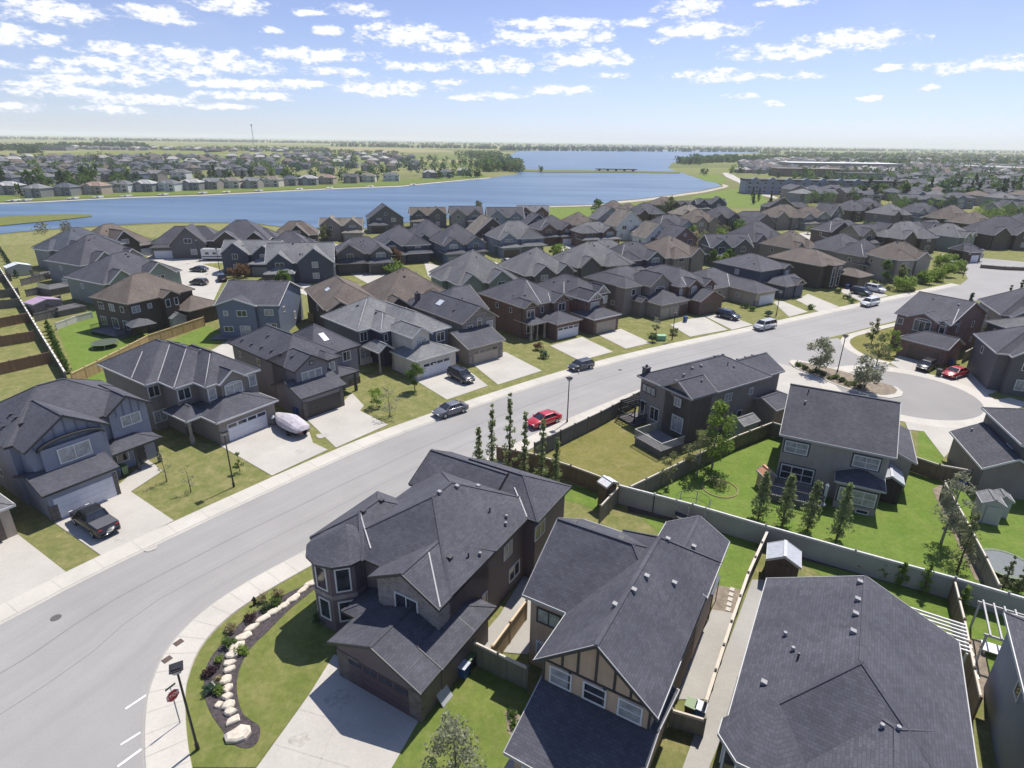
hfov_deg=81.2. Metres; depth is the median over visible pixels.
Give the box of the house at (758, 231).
[726,221,779,253]
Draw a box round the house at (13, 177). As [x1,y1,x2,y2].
[0,173,21,182]
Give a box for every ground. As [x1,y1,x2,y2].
[0,135,1023,241]
[0,199,1023,767]
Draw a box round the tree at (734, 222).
[733,218,742,228]
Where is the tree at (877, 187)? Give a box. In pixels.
[873,182,879,198]
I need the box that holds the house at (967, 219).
[944,211,988,227]
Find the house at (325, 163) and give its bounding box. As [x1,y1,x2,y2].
[320,162,332,166]
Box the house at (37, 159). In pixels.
[25,158,40,162]
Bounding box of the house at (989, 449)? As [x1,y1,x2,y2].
[947,407,1023,499]
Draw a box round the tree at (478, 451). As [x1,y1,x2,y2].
[472,427,486,459]
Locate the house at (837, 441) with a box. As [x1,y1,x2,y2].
[774,383,917,516]
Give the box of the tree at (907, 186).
[899,182,911,192]
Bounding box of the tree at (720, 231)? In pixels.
[714,228,725,233]
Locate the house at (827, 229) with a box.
[810,220,855,241]
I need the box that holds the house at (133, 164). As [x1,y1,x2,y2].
[129,161,145,168]
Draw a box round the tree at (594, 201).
[590,198,600,209]
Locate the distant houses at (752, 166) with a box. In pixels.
[0,145,1023,173]
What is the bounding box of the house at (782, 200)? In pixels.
[760,196,807,211]
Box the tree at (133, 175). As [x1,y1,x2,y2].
[129,172,138,179]
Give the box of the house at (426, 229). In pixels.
[408,219,442,248]
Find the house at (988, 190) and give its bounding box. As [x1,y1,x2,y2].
[980,188,993,193]
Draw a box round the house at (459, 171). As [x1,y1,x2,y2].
[457,168,469,175]
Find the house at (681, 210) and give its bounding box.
[667,204,698,215]
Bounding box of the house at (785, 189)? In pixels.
[780,184,807,197]
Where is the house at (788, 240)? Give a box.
[758,230,813,257]
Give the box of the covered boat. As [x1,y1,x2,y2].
[275,412,310,435]
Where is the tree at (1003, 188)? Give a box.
[996,184,1007,192]
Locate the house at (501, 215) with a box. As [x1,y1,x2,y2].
[485,207,524,223]
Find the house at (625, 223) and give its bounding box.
[603,208,642,239]
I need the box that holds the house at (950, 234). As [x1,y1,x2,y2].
[927,223,977,251]
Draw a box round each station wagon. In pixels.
[753,318,776,330]
[860,296,879,306]
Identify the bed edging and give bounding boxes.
[702,479,737,497]
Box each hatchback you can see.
[189,278,208,284]
[567,357,594,371]
[915,357,937,371]
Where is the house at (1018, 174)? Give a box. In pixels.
[1012,173,1023,176]
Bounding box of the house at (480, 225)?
[466,214,500,249]
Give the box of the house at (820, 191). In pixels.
[812,189,837,202]
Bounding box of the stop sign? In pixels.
[165,683,180,722]
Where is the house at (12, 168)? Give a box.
[0,166,23,171]
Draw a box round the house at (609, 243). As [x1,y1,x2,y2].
[597,239,618,247]
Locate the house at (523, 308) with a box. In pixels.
[477,278,582,340]
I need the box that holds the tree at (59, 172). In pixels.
[54,169,65,182]
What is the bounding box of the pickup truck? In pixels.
[68,502,120,538]
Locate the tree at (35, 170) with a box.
[31,165,45,174]
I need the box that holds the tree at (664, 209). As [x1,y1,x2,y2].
[657,201,670,213]
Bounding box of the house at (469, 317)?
[407,284,505,365]
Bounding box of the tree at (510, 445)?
[501,393,517,466]
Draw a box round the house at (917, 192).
[897,189,927,195]
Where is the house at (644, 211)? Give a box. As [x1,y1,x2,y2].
[632,202,665,221]
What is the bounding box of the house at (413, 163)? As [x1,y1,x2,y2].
[408,162,420,169]
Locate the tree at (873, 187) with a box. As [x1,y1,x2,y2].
[870,181,884,191]
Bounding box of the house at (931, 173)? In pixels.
[922,172,943,177]
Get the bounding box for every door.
[0,519,7,541]
[17,268,23,275]
[53,476,116,517]
[136,446,146,461]
[141,248,152,255]
[154,251,172,257]
[227,410,267,441]
[252,267,266,275]
[268,277,291,281]
[307,391,340,417]
[345,235,359,240]
[348,658,409,715]
[371,265,389,273]
[372,227,385,232]
[393,257,403,265]
[423,357,449,377]
[473,345,497,363]
[504,249,519,257]
[557,324,578,339]
[563,239,571,244]
[596,319,615,333]
[608,486,615,495]
[660,307,669,318]
[669,305,678,316]
[679,304,687,314]
[701,302,718,314]
[758,294,773,305]
[774,564,788,576]
[786,288,794,298]
[858,278,869,286]
[880,483,895,502]
[906,345,939,360]
[970,255,978,261]
[982,506,999,524]
[1002,503,1009,517]
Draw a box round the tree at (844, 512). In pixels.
[826,482,855,540]
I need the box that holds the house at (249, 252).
[219,239,283,275]
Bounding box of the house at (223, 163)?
[219,161,234,166]
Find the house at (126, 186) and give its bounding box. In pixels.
[107,180,134,192]
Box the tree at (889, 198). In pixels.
[887,192,901,202]
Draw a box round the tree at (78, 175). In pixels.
[75,171,89,183]
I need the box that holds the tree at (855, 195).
[848,188,859,200]
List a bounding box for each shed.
[2,262,32,276]
[23,296,61,314]
[168,312,186,326]
[728,412,760,435]
[763,540,801,579]
[879,463,905,504]
[971,489,1007,525]
[992,488,1015,518]
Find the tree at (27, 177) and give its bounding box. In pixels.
[19,169,32,185]
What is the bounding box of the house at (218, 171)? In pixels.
[214,167,232,176]
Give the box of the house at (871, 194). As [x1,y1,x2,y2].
[861,190,882,202]
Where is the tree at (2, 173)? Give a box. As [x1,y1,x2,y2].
[0,169,7,181]
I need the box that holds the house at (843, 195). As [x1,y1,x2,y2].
[835,187,863,202]
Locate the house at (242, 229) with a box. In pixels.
[206,219,279,247]
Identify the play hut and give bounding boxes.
[597,475,618,506]
[756,464,777,486]
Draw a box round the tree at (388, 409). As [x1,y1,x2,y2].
[378,384,402,416]
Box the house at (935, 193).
[925,191,943,194]
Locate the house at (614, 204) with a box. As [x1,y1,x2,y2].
[596,200,621,208]
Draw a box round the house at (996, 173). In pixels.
[991,171,1006,175]
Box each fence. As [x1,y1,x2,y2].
[0,268,66,377]
[0,273,11,281]
[0,287,19,297]
[0,298,21,308]
[0,312,29,327]
[0,330,35,346]
[0,351,51,374]
[20,272,48,285]
[24,283,56,296]
[33,307,57,321]
[55,311,92,329]
[70,316,204,378]
[307,312,313,322]
[472,639,529,690]
[490,599,527,653]
[496,445,602,491]
[533,391,639,453]
[598,485,619,523]
[629,422,772,491]
[668,707,706,736]
[703,530,768,708]
[770,421,782,439]
[910,456,973,484]
[939,480,1001,589]
[947,579,983,720]
[962,348,972,361]
[980,264,1023,270]
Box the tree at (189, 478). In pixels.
[180,465,194,491]
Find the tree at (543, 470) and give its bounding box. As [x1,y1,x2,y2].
[533,419,548,476]
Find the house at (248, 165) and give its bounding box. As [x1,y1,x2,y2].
[245,163,262,168]
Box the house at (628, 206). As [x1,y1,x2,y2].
[615,203,633,210]
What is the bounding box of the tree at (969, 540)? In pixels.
[948,511,982,571]
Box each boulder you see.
[214,701,223,707]
[219,674,231,684]
[221,691,233,700]
[221,699,234,709]
[223,659,236,666]
[223,665,235,673]
[223,683,232,692]
[224,707,237,716]
[224,724,251,743]
[225,650,237,658]
[226,714,239,726]
[228,640,244,650]
[233,631,251,641]
[243,623,259,631]
[255,613,270,622]
[265,606,280,615]
[279,601,289,609]
[285,593,299,602]
[297,585,308,593]
[304,580,313,586]
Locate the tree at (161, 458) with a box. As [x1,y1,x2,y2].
[155,450,172,481]
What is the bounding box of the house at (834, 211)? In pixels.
[816,202,843,220]
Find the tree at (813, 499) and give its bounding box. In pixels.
[797,480,823,530]
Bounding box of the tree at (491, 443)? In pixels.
[485,403,497,462]
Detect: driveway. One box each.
[0,534,65,604]
[50,460,173,554]
[220,424,327,474]
[257,655,417,767]
[296,283,311,294]
[307,393,387,446]
[350,272,386,282]
[417,367,487,398]
[424,262,437,277]
[474,352,541,383]
[504,759,513,767]
[551,337,612,358]
[562,245,574,250]
[599,329,650,348]
[671,317,727,336]
[705,314,751,329]
[774,301,806,316]
[777,362,820,393]
[797,294,837,310]
[799,232,810,239]
[841,288,886,300]
[891,355,925,372]
[905,422,922,430]
[920,425,957,456]
[939,372,997,394]
[996,398,1023,407]
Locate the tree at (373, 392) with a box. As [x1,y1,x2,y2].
[368,387,384,404]
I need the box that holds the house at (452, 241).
[428,223,488,262]
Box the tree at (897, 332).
[881,330,902,352]
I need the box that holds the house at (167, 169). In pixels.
[158,166,175,174]
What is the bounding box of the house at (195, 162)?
[187,159,201,165]
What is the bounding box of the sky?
[0,0,1023,149]
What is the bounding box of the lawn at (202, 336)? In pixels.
[87,326,226,381]
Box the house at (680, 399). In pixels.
[637,352,787,443]
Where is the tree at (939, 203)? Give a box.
[927,197,944,206]
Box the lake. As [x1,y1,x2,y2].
[0,150,758,233]
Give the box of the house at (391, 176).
[383,172,399,180]
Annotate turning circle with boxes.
[836,370,983,419]
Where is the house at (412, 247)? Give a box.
[373,224,432,265]
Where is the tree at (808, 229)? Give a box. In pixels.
[806,225,814,233]
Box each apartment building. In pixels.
[739,177,871,194]
[835,179,901,188]
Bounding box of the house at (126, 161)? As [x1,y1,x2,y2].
[116,159,130,165]
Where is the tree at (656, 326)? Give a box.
[651,316,660,330]
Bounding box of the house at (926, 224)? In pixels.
[914,220,943,228]
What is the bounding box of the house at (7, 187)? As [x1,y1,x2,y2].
[0,181,26,194]
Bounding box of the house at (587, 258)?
[553,241,635,280]
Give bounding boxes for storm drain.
[161,655,172,663]
[173,638,183,646]
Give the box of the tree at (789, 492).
[774,472,797,525]
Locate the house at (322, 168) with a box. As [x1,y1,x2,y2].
[319,165,334,172]
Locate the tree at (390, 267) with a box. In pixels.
[382,258,404,272]
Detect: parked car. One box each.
[189,265,208,271]
[432,399,468,418]
[527,409,561,428]
[941,365,969,378]
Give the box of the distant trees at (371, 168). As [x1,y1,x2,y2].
[0,151,1023,182]
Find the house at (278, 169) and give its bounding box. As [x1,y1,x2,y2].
[274,166,285,174]
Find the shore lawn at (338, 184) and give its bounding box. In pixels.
[0,174,488,201]
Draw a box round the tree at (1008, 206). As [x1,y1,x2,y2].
[995,203,1017,215]
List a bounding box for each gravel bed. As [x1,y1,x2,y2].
[712,585,740,612]
[932,484,982,581]
[970,639,988,695]
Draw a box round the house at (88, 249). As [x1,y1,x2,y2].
[43,233,146,283]
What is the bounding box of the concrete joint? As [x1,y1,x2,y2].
[84,402,399,767]
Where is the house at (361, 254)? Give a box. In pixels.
[335,236,394,273]
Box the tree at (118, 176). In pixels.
[109,171,124,181]
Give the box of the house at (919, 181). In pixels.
[906,179,927,184]
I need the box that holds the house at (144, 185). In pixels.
[133,179,158,191]
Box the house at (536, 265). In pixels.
[497,247,576,283]
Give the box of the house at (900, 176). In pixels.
[895,174,913,179]
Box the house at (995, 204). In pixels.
[983,199,1023,216]
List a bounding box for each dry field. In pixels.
[5,150,240,155]
[204,147,464,152]
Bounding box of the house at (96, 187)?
[80,181,112,194]
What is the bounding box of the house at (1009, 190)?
[994,188,1014,192]
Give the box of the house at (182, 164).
[176,162,190,168]
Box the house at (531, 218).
[522,212,542,224]
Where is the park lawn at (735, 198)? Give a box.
[691,189,767,207]
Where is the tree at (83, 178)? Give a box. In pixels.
[79,175,91,183]
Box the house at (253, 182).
[242,177,263,187]
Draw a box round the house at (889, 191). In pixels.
[882,188,900,200]
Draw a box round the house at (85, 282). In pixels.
[63,251,181,303]
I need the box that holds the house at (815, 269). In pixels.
[766,247,873,288]
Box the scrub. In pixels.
[31,220,70,233]
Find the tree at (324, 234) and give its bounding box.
[316,223,330,238]
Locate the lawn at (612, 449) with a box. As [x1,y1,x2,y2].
[547,406,695,486]
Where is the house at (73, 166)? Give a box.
[66,164,86,168]
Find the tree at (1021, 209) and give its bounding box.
[1007,204,1023,214]
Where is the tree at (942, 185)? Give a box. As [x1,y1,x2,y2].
[939,181,949,187]
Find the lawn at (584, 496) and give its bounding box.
[565,486,598,508]
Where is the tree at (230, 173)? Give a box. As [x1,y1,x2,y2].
[227,170,233,176]
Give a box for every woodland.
[0,136,519,145]
[0,140,151,153]
[159,145,399,154]
[331,143,900,151]
[454,150,525,171]
[520,143,1023,152]
[674,153,860,164]
[759,150,1023,164]
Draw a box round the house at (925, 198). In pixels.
[920,195,947,208]
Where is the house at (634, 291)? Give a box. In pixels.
[583,265,690,319]
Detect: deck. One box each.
[29,270,50,279]
[37,279,70,295]
[45,298,85,316]
[90,321,132,338]
[211,334,239,339]
[617,406,646,425]
[634,422,684,457]
[764,482,825,511]
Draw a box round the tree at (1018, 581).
[1011,569,1023,592]
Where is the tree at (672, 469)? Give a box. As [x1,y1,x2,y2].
[659,451,679,487]
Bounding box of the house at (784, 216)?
[761,204,801,229]
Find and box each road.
[0,286,957,767]
[147,255,222,299]
[192,258,222,263]
[723,173,739,182]
[941,254,1023,300]
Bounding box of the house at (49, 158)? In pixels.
[42,157,59,161]
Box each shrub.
[199,667,213,678]
[201,682,216,695]
[207,664,220,672]
[213,674,221,682]
[213,683,224,695]
[214,654,223,662]
[221,636,236,649]
[223,622,235,632]
[233,643,249,655]
[242,610,256,623]
[256,591,267,602]
[260,601,270,613]
[269,597,281,606]
[272,588,284,596]
[312,612,324,625]
[506,706,518,718]
[509,717,518,728]
[533,341,544,349]
[539,349,549,358]
[647,334,657,340]
[670,327,678,335]
[708,473,729,490]
[740,302,749,307]
[808,304,815,309]
[842,293,851,298]
[843,380,851,385]
[855,383,865,387]
[892,273,918,291]
[915,268,938,283]
[928,265,947,281]
[932,254,952,264]
[942,262,959,274]
[944,253,958,259]
[950,259,968,272]
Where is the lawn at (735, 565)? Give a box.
[638,514,756,609]
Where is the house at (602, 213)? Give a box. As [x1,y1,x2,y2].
[588,205,615,222]
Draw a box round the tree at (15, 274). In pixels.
[13,269,19,277]
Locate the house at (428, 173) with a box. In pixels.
[422,170,436,177]
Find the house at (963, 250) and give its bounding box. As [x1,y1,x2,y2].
[948,242,984,262]
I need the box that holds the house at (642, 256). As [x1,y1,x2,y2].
[610,241,665,270]
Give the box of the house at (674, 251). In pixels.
[643,235,706,271]
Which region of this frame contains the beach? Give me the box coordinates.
[550,184,727,206]
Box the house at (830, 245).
[814,233,858,256]
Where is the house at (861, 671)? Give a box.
[717,575,977,767]
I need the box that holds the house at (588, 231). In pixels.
[568,221,620,245]
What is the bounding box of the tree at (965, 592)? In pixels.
[960,585,972,609]
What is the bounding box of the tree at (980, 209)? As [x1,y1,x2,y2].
[973,207,997,216]
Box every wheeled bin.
[119,463,128,475]
[269,415,276,424]
[292,407,298,414]
[458,659,470,679]
[465,651,476,670]
[684,696,697,714]
[694,699,707,717]
[936,368,943,375]
[949,359,955,365]
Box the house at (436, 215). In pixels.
[408,206,446,227]
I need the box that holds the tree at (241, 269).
[226,262,249,277]
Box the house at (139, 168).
[132,166,152,170]
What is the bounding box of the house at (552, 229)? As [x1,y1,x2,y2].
[528,214,573,244]
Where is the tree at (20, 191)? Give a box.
[17,183,23,195]
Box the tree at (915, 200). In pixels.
[908,197,920,204]
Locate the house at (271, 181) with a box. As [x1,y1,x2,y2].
[262,176,283,186]
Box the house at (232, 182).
[223,177,242,187]
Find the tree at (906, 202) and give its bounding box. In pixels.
[897,197,910,207]
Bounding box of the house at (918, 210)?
[902,202,938,221]
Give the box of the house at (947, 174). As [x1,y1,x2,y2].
[938,172,953,176]
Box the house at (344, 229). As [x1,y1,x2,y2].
[318,215,364,240]
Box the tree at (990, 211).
[982,207,1002,217]
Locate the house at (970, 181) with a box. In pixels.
[961,179,981,185]
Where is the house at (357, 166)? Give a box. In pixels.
[344,161,358,167]
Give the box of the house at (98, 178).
[80,173,101,181]
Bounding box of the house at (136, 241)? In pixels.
[92,223,152,255]
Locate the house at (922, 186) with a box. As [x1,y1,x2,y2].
[918,184,938,188]
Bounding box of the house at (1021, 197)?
[1016,195,1023,201]
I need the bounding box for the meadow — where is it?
[0,224,320,245]
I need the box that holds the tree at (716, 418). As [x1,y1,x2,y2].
[698,399,738,467]
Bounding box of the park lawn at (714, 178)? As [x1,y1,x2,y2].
[697,174,725,184]
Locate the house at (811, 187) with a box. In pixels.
[807,185,820,190]
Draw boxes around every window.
[56,439,92,464]
[97,301,104,309]
[100,315,107,324]
[108,303,114,311]
[111,317,119,328]
[116,452,129,463]
[120,411,141,427]
[121,239,128,243]
[131,305,140,313]
[147,384,160,398]
[153,408,167,423]
[165,299,170,307]
[174,297,178,304]
[176,386,191,401]
[183,239,191,242]
[190,249,197,254]
[207,386,217,400]
[224,326,233,331]
[224,380,242,395]
[236,310,246,316]
[240,326,250,335]
[248,373,256,386]
[264,309,273,315]
[301,367,322,380]
[312,262,317,267]
[313,273,319,278]
[314,567,328,591]
[318,596,331,620]
[328,361,335,370]
[334,568,351,592]
[338,599,352,621]
[342,350,350,361]
[359,331,367,341]
[359,346,369,358]
[376,252,385,257]
[384,333,387,341]
[394,590,418,612]
[416,336,426,346]
[436,331,444,341]
[449,244,457,248]
[477,318,481,325]
[481,590,487,601]
[486,320,492,327]
[503,538,512,561]
[509,558,519,583]
[526,325,533,333]
[527,309,534,317]
[534,518,544,541]
[535,639,543,654]
[536,606,560,628]
[541,275,547,280]
[549,664,572,691]
[558,302,565,310]
[582,680,606,708]
[590,301,598,309]
[616,696,643,725]
[639,399,645,414]
[641,382,655,396]
[649,405,659,421]
[652,257,659,262]
[655,286,664,291]
[670,414,683,434]
[674,396,681,407]
[691,286,696,293]
[720,748,736,767]
[724,392,732,401]
[736,409,742,415]
[748,387,753,394]
[779,463,814,484]
[784,440,808,455]
[829,267,836,286]
[835,266,841,285]
[837,486,877,508]
[851,454,880,471]
[855,508,868,515]
[897,317,903,324]
[912,318,931,331]
[938,323,945,333]
[1013,379,1023,390]
[1013,679,1021,702]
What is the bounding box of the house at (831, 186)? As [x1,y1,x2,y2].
[821,184,842,189]
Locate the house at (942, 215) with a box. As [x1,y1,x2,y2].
[922,205,966,222]
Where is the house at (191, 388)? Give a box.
[97,338,278,444]
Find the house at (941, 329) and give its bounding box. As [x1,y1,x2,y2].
[890,291,989,366]
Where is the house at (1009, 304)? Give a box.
[977,288,1023,331]
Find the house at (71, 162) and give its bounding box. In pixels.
[64,160,76,164]
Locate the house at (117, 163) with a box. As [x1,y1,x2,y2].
[109,161,124,168]
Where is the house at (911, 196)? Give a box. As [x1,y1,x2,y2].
[892,194,922,206]
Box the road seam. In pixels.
[0,343,740,713]
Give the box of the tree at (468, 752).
[420,706,487,767]
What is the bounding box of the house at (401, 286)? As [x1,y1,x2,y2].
[361,267,445,308]
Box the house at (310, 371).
[227,323,360,419]
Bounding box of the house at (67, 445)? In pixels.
[0,378,161,521]
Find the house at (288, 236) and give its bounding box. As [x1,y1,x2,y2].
[273,230,317,241]
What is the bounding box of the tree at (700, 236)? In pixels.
[698,229,710,238]
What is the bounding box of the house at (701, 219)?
[679,209,719,234]
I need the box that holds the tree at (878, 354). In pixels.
[865,332,891,365]
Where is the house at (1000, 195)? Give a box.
[982,193,1020,203]
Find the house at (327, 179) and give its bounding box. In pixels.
[317,174,336,183]
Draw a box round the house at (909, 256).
[865,241,933,281]
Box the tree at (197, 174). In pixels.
[193,170,204,178]
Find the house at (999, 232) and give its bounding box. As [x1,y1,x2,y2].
[962,216,1023,249]
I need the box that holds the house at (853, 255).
[834,238,878,270]
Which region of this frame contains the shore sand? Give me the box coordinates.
[0,177,489,203]
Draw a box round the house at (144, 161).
[132,158,149,163]
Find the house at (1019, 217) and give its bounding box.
[1010,213,1023,223]
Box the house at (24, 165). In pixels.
[17,163,33,168]
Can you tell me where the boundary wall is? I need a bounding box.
[618,483,1023,615]
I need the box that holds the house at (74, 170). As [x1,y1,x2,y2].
[63,168,77,173]
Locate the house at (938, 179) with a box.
[929,177,945,181]
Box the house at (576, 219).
[561,212,594,226]
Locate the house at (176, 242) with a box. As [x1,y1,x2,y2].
[149,223,218,258]
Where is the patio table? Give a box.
[981,640,1000,654]
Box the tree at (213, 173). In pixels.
[211,165,217,176]
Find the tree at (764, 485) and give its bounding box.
[750,470,773,520]
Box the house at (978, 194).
[964,190,990,205]
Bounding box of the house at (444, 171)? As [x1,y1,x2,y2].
[441,169,453,176]
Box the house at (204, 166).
[200,162,214,169]
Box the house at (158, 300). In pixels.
[88,272,217,335]
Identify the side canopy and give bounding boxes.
[708,575,720,619]
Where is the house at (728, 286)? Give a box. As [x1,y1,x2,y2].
[692,267,778,306]
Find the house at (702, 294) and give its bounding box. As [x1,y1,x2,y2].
[646,264,725,315]
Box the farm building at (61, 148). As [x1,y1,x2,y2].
[36,146,75,150]
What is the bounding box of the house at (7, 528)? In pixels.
[0,493,17,541]
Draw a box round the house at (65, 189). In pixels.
[51,182,81,195]
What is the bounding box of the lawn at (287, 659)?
[186,566,336,766]
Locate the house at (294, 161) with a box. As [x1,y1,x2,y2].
[287,160,299,166]
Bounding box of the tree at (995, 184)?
[988,180,1000,188]
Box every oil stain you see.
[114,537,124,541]
[143,545,156,551]
[288,731,311,746]
[316,433,328,437]
[324,689,356,709]
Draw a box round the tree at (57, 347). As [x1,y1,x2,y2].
[54,345,62,356]
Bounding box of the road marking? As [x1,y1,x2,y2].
[117,694,145,766]
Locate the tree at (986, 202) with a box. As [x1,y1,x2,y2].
[978,197,995,211]
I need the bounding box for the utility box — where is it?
[657,334,665,340]
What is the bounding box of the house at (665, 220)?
[649,213,696,231]
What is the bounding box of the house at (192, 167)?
[183,164,202,173]
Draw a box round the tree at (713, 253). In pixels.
[706,249,717,266]
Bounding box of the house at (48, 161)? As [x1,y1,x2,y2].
[45,160,61,164]
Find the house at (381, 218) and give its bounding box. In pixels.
[365,203,403,233]
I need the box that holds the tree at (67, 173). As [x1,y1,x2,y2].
[64,170,73,182]
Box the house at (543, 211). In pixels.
[516,205,549,217]
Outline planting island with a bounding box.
[789,360,902,397]
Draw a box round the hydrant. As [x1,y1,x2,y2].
[251,597,256,605]
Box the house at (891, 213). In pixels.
[864,203,912,223]
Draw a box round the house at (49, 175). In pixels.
[34,173,56,183]
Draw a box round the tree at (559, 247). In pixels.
[552,243,568,254]
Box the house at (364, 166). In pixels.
[360,163,373,170]
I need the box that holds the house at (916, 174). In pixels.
[910,172,922,176]
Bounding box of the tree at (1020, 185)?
[1015,182,1022,189]
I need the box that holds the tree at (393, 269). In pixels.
[388,265,402,271]
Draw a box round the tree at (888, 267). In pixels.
[881,259,892,282]
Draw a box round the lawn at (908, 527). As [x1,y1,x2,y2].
[651,437,983,583]
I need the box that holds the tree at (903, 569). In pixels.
[894,561,908,585]
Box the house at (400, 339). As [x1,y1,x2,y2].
[320,296,458,379]
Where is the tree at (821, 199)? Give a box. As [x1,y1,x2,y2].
[813,190,829,202]
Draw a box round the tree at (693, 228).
[689,225,696,230]
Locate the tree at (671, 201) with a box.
[668,195,677,209]
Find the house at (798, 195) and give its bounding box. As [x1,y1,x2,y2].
[787,189,814,202]
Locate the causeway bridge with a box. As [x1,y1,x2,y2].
[596,168,636,171]
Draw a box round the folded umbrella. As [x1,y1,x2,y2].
[820,484,828,505]
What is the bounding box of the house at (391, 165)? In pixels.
[385,163,395,170]
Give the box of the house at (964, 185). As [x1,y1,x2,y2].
[960,184,977,187]
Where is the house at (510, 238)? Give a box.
[483,220,547,257]
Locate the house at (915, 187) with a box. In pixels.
[901,186,929,191]
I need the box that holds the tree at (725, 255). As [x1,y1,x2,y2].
[717,252,728,259]
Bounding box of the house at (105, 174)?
[100,170,123,181]
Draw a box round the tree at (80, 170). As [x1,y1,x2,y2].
[78,166,83,174]
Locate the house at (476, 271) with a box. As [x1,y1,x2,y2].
[428,249,517,296]
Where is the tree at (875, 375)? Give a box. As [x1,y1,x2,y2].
[853,352,887,388]
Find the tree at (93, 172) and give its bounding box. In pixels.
[81,167,97,180]
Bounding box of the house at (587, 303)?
[537,274,621,334]
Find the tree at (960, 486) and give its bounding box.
[930,470,976,542]
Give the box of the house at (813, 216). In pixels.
[798,206,831,230]
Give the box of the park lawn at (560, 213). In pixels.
[549,203,640,218]
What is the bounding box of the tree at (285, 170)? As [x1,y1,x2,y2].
[279,167,291,175]
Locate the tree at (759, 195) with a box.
[757,188,760,200]
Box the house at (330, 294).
[304,275,374,327]
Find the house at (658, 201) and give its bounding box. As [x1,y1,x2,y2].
[649,197,680,213]
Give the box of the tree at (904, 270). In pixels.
[896,264,910,278]
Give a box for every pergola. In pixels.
[620,395,646,423]
[911,607,969,664]
[969,599,1023,661]
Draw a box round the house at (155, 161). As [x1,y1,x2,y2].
[147,160,164,167]
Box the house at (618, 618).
[503,515,729,767]
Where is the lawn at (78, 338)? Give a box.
[58,308,166,370]
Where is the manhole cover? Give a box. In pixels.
[50,614,61,620]
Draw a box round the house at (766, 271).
[713,253,806,298]
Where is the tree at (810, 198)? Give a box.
[805,190,820,202]
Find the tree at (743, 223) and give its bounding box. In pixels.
[733,220,747,228]
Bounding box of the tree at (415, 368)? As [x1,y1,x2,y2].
[404,363,425,390]
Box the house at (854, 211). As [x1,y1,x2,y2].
[840,200,870,221]
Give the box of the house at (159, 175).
[147,170,167,180]
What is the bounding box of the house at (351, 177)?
[343,173,359,182]
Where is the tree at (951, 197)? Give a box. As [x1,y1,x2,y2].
[941,195,958,205]
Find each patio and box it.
[212,340,234,358]
[485,576,530,653]
[676,609,732,698]
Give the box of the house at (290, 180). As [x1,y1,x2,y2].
[283,175,298,185]
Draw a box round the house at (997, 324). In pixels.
[984,316,1023,330]
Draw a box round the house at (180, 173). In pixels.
[169,169,192,178]
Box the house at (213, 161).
[206,159,218,166]
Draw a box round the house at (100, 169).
[93,167,108,177]
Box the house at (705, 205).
[691,196,727,211]
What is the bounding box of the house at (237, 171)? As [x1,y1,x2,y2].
[234,167,247,175]
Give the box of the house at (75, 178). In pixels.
[54,172,79,182]
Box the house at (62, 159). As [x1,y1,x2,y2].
[58,157,71,161]
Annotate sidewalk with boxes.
[0,283,958,624]
[142,389,639,767]
[749,338,897,367]
[818,365,1003,427]
[840,323,894,364]
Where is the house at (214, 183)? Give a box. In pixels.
[202,178,224,188]
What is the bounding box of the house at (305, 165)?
[296,162,310,169]
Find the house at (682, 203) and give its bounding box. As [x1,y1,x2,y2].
[678,201,693,206]
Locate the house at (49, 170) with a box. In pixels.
[37,168,57,173]
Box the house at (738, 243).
[696,233,753,266]
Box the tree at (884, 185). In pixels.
[880,181,889,188]
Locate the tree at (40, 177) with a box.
[34,170,54,184]
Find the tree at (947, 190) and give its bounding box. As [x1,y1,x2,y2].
[941,185,954,193]
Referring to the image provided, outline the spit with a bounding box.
[0,214,90,225]
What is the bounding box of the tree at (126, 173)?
[123,169,130,179]
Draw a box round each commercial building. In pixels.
[770,167,848,176]
[778,161,903,167]
[831,172,884,179]
[982,166,1023,170]
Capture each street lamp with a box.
[169,660,199,750]
[219,430,234,486]
[566,376,572,421]
[671,310,677,339]
[837,334,848,371]
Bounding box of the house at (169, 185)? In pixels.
[157,179,183,191]
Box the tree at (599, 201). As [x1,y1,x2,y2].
[591,199,602,213]
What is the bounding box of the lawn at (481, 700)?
[392,665,529,767]
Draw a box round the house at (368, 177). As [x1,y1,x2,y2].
[360,173,376,181]
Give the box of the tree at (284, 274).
[274,269,291,280]
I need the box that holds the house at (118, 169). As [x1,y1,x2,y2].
[113,168,124,172]
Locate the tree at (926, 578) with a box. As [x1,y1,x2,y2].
[917,561,934,594]
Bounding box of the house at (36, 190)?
[22,183,54,197]
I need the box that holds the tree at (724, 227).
[716,224,730,232]
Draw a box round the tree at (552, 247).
[549,244,562,253]
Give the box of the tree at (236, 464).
[232,452,243,470]
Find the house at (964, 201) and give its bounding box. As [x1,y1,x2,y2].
[938,192,975,208]
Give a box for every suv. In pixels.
[216,273,226,281]
[447,364,474,383]
[716,307,740,319]
[850,285,872,295]
[864,283,886,292]
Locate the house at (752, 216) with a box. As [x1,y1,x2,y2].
[733,211,775,229]
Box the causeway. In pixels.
[522,169,679,172]
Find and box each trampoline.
[90,338,118,349]
[673,490,710,520]
[976,548,1023,585]
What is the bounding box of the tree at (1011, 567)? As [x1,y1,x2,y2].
[998,556,1017,589]
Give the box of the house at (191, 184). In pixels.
[180,178,205,189]
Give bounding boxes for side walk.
[683,579,764,767]
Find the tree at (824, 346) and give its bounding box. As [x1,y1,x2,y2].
[807,336,835,368]
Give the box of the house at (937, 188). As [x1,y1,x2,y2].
[930,186,943,192]
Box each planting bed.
[204,585,313,747]
[505,707,519,734]
[628,506,676,520]
[802,557,946,598]
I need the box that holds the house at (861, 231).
[839,221,892,245]
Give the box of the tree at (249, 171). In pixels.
[247,168,253,175]
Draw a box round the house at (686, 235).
[655,224,698,245]

